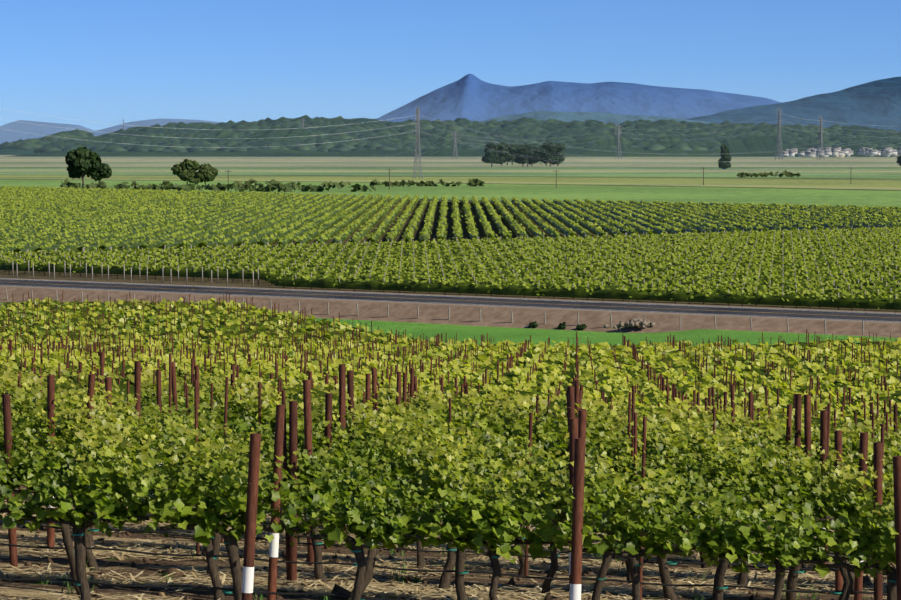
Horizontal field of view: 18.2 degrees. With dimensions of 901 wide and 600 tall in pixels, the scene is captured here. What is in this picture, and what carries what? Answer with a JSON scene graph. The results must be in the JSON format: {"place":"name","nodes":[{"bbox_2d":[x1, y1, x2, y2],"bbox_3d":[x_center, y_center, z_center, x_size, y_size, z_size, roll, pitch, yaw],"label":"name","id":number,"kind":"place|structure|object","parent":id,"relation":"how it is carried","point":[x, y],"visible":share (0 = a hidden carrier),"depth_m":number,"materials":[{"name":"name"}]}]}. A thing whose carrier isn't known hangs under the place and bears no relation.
{"place":"outdoors","nodes":[
{"label":"outdoors","id":0,"kind":"place"},
{"bbox_2d":[0,118,226,143],"bbox_3d":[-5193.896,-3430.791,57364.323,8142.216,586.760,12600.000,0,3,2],"label":"ridge","id":1,"kind":"object","parent":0,"point":[44,127],"depth_m":56401.71,"materials":[{"name":"blue stone"}]},
{"bbox_2d":[0,63,896,140],"bbox_3d":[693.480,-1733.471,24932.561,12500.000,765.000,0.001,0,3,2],"label":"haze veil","id":2,"kind":"object","parent":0,"point":[360,101],"depth_m":24973.24,"materials":[{"name":"blue"}]},
{"bbox_2d":[0,118,898,156],"bbox_3d":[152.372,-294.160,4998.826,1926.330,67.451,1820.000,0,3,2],"label":"hill tree","id":3,"kind":"object","parent":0,"point":[855,128],"depth_m":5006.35,"materials":[{"name":"green plant"}]},
{"bbox_2d":[0,115,900,152],"bbox_3d":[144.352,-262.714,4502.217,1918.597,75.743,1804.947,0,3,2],"label":"hill forest crowns","id":4,"kind":"object","parent":3,"relation":"on","point":[345,146],"depth_m":4540.94,"materials":[{"name":"green plant"}]},
{"bbox_2d":[0,155,900,599],"bbox_3d":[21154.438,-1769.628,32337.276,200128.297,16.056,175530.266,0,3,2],"label":"ground","id":5,"kind":"structure","parent":0,"point":[826,181],"depth_m":256.65,"materials":[{"name":"green plant"}]},
{"bbox_2d":[159,159,218,185],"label":"olive tree crowns","id":6,"kind":"object","parent":5,"relation":"on","point":[185,169],"visible":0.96,"depth_m":906.96,"materials":[{"name":"green plant"}]},
{"bbox_2d":[80,153,724,188],"bbox_3d":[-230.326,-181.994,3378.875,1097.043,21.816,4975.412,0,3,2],"label":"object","id":7,"kind":"object","parent":5,"relation":"on","point":[82,175],"visible":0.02,"depth_m":909.37,"materials":[{"name":"brown plant"}]},
{"bbox_2d":[65,144,900,181],"bbox_3d":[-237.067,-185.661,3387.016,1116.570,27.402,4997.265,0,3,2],"label":"trees","id":8,"kind":"object","parent":7,"relation":"attached to","point":[83,160],"visible":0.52,"depth_m":892.87,"materials":[{"name":"green plant"}]},
{"bbox_2d":[481,142,565,164],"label":"eucalyptus crowns","id":9,"kind":"object","parent":7,"relation":"attached to","point":[498,150],"depth_m":1875.71,"materials":[{"name":"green plant"}]},
{"bbox_2d":[60,170,800,191],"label":"hedge shrubs","id":10,"kind":"object","parent":5,"relation":"on","point":[240,186],"visible":0.92,"depth_m":864.45,"materials":[{"name":"green plant"}]},
{"bbox_2d":[5,288,863,334],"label":"fence posts","id":11,"kind":"object","parent":5,"relation":"on","point":[449,312],"visible":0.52,"depth_m":233.40,"materials":[{"name":"brown wood"}]},
{"bbox_2d":[5,502,870,599],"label":"weed tufts","id":12,"kind":"object","parent":5,"relation":"on","point":[325,596],"visible":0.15,"depth_m":30.86,"materials":[{"name":"green plant"}]},
{"bbox_2d":[0,449,886,599],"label":"drip hoses","id":13,"kind":"object","parent":5,"relation":"on","point":[295,562],"visible":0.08,"depth_m":28.10,"materials":[{"name":"black plastic"}]},
{"bbox_2d":[0,484,886,599],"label":"soil clods","id":14,"kind":"object","parent":5,"relation":"on","point":[337,589],"visible":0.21,"depth_m":31.27,"materials":[{"name":"brown soil"}]},
{"bbox_2d":[0,481,895,599],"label":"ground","id":15,"kind":"structure","parent":5,"relation":"on","point":[370,590],"depth_m":31.67,"materials":[{"name":"brown soil"}]},
{"bbox_2d":[0,445,896,599],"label":"grapevine trunks","id":16,"kind":"object","parent":5,"relation":"on","point":[79,557],"visible":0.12,"depth_m":27.86,"materials":[{"name":"brown wood"}]},
{"bbox_2d":[71,529,895,599],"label":"vine ties","id":17,"kind":"object","parent":16,"relation":"attached to","point":[464,572],"visible":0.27,"depth_m":27.88,"materials":[{"name":"plastic"}]},
{"bbox_2d":[0,358,900,577],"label":"vine leaves","id":18,"kind":"object","parent":5,"relation":"on","point":[741,471],"visible":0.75,"depth_m":28.00,"materials":[{"name":"green plant"}]},
{"bbox_2d":[0,297,900,431],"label":"vine rows","id":19,"kind":"object","parent":5,"relation":"on","point":[611,378],"depth_m":141.62,"materials":[{"name":"green plant"}]},
{"bbox_2d":[0,226,900,309],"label":"vine rows","id":20,"kind":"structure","parent":5,"relation":"on","point":[506,280],"depth_m":302.95,"materials":[{"name":"green plant"}]},
{"bbox_2d":[0,185,900,254],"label":"vine rows","id":21,"kind":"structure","parent":5,"relation":"on","point":[36,219],"depth_m":502.91,"materials":[{"name":"green plant"}]},
{"bbox_2d":[0,291,900,599],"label":"vineyard posts","id":22,"kind":"object","parent":5,"relation":"on","point":[576,431],"visible":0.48,"depth_m":38.48,"materials":[{"name":"wood"}]},
{"bbox_2d":[47,465,862,599],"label":"white post sleeves","id":23,"kind":"object","parent":22,"relation":"on","point":[248,581],"visible":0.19,"depth_m":25.62,"materials":[{"name":"white plastic"}]},
{"bbox_2d":[1,109,900,170],"bbox_3d":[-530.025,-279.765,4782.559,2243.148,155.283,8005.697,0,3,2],"label":"power conductors","id":24,"kind":"object","parent":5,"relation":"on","point":[507,144],"visible":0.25,"depth_m":1109.39,"materials":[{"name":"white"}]},
{"bbox_2d":[1,227,900,312],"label":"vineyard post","id":25,"kind":"object","parent":5,"relation":"on","point":[468,264],"visible":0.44,"depth_m":302.74,"materials":[{"name":"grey wood"}]},
{"bbox_2d":[11,282,894,317],"bbox_3d":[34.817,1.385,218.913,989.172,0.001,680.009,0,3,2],"label":"road centre lines","id":26,"kind":"object","parent":5,"relation":"on","point":[468,300],"visible":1,"depth_m":243.34,"materials":[{"name":"yellow paint"}]},
{"bbox_2d":[10,279,897,321],"bbox_3d":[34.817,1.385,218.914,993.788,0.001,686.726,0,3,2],"label":"road edge lines","id":27,"kind":"object","parent":5,"relation":"on","point":[470,297],"visible":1,"depth_m":242.56,"materials":[{"name":"white paint"}]},
{"bbox_2d":[27,226,885,252],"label":"track fence posts","id":28,"kind":"object","parent":5,"relation":"on","point":[411,239],"visible":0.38,"depth_m":375.70,"materials":[{"name":"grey wood"}]},
{"bbox_2d":[225,167,850,188],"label":"utility poles","id":29,"kind":"object","parent":5,"relation":"on","point":[556,177],"visible":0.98,"depth_m":907.04,"materials":[{"name":"brown wood"}]},
{"bbox_2d":[528,321,586,330],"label":"roadside shrubs","id":30,"kind":"object","parent":5,"relation":"on","point":[579,327],"visible":0.98,"depth_m":226.03,"materials":[{"name":"green plant"}]},
{"bbox_2d":[481,111,710,123],"bbox_3d":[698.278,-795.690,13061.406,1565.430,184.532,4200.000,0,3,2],"label":"ridge haze","id":31,"kind":"object","parent":5,"relation":"on","point":[615,118],"depth_m":13300.35,"materials":[{"name":"blue"}]},
{"bbox_2d":[604,317,655,328],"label":"rubble pile","id":32,"kind":"object","parent":5,"relation":"on","point":[635,322],"visible":0.96,"depth_m":222.17,"materials":[{"name":"stone"}]},
{"bbox_2d":[687,77,900,131],"bbox_3d":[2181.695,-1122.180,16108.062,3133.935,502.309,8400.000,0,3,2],"label":"mountain ridge","id":33,"kind":"object","parent":5,"relation":"on","point":[861,94],"depth_m":15568.44,"materials":[{"name":"blue stone"}]},
{"bbox_2d":[780,149,900,156],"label":"white houses","id":34,"kind":"structure","parent":5,"relation":"on","point":[883,153],"depth_m":3282.91,"materials":[{"name":"grey"}]},
{"bbox_2d":[781,147,900,153],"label":"grey house roofs","id":35,"kind":"structure","parent":34,"relation":"on","point":[834,150],"depth_m":3300.32,"materials":[{"name":"grey"}]},
{"bbox_2d":[832,154,898,156],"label":"beige houses","id":36,"kind":"structure","parent":5,"relation":"on","point":[850,154],"depth_m":3297.42,"materials":[{"name":"beige"}]},
{"bbox_2d":[0,57,900,157],"bbox_3d":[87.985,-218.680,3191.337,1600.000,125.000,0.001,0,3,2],"label":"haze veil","id":37,"kind":"object","parent":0,"point":[448,123],"depth_m":3194.93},
{"bbox_2d":[0,60,900,141],"bbox_3d":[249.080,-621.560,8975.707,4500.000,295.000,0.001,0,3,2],"label":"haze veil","id":38,"kind":"object","parent":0,"point":[449,108],"depth_m":8981.99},
{"bbox_2d":[0,51,900,175],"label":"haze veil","id":39,"kind":"object","parent":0,"point":[446,128],"visible":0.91,"depth_m":1298.01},
{"bbox_2d":[0,0,900,130],"label":"sky","id":40,"kind":"structure","parent":0,"point":[772,38],"materials":[{"name":"blue"}]},
{"bbox_2d":[121,105,824,178],"bbox_3d":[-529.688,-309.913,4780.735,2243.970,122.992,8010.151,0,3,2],"label":"power pylons","id":41,"kind":"object","parent":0,"point":[617,129],"visible":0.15,"depth_m":2756.41,"materials":[{"name":"silver metal"}]},
{"bbox_2d":[377,74,781,121],"bbox_3d":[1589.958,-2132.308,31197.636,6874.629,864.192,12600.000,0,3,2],"label":"mountain","id":42,"kind":"structure","parent":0,"point":[472,84],"depth_m":29481.33,"materials":[{"name":"blue stone"}]}
]}

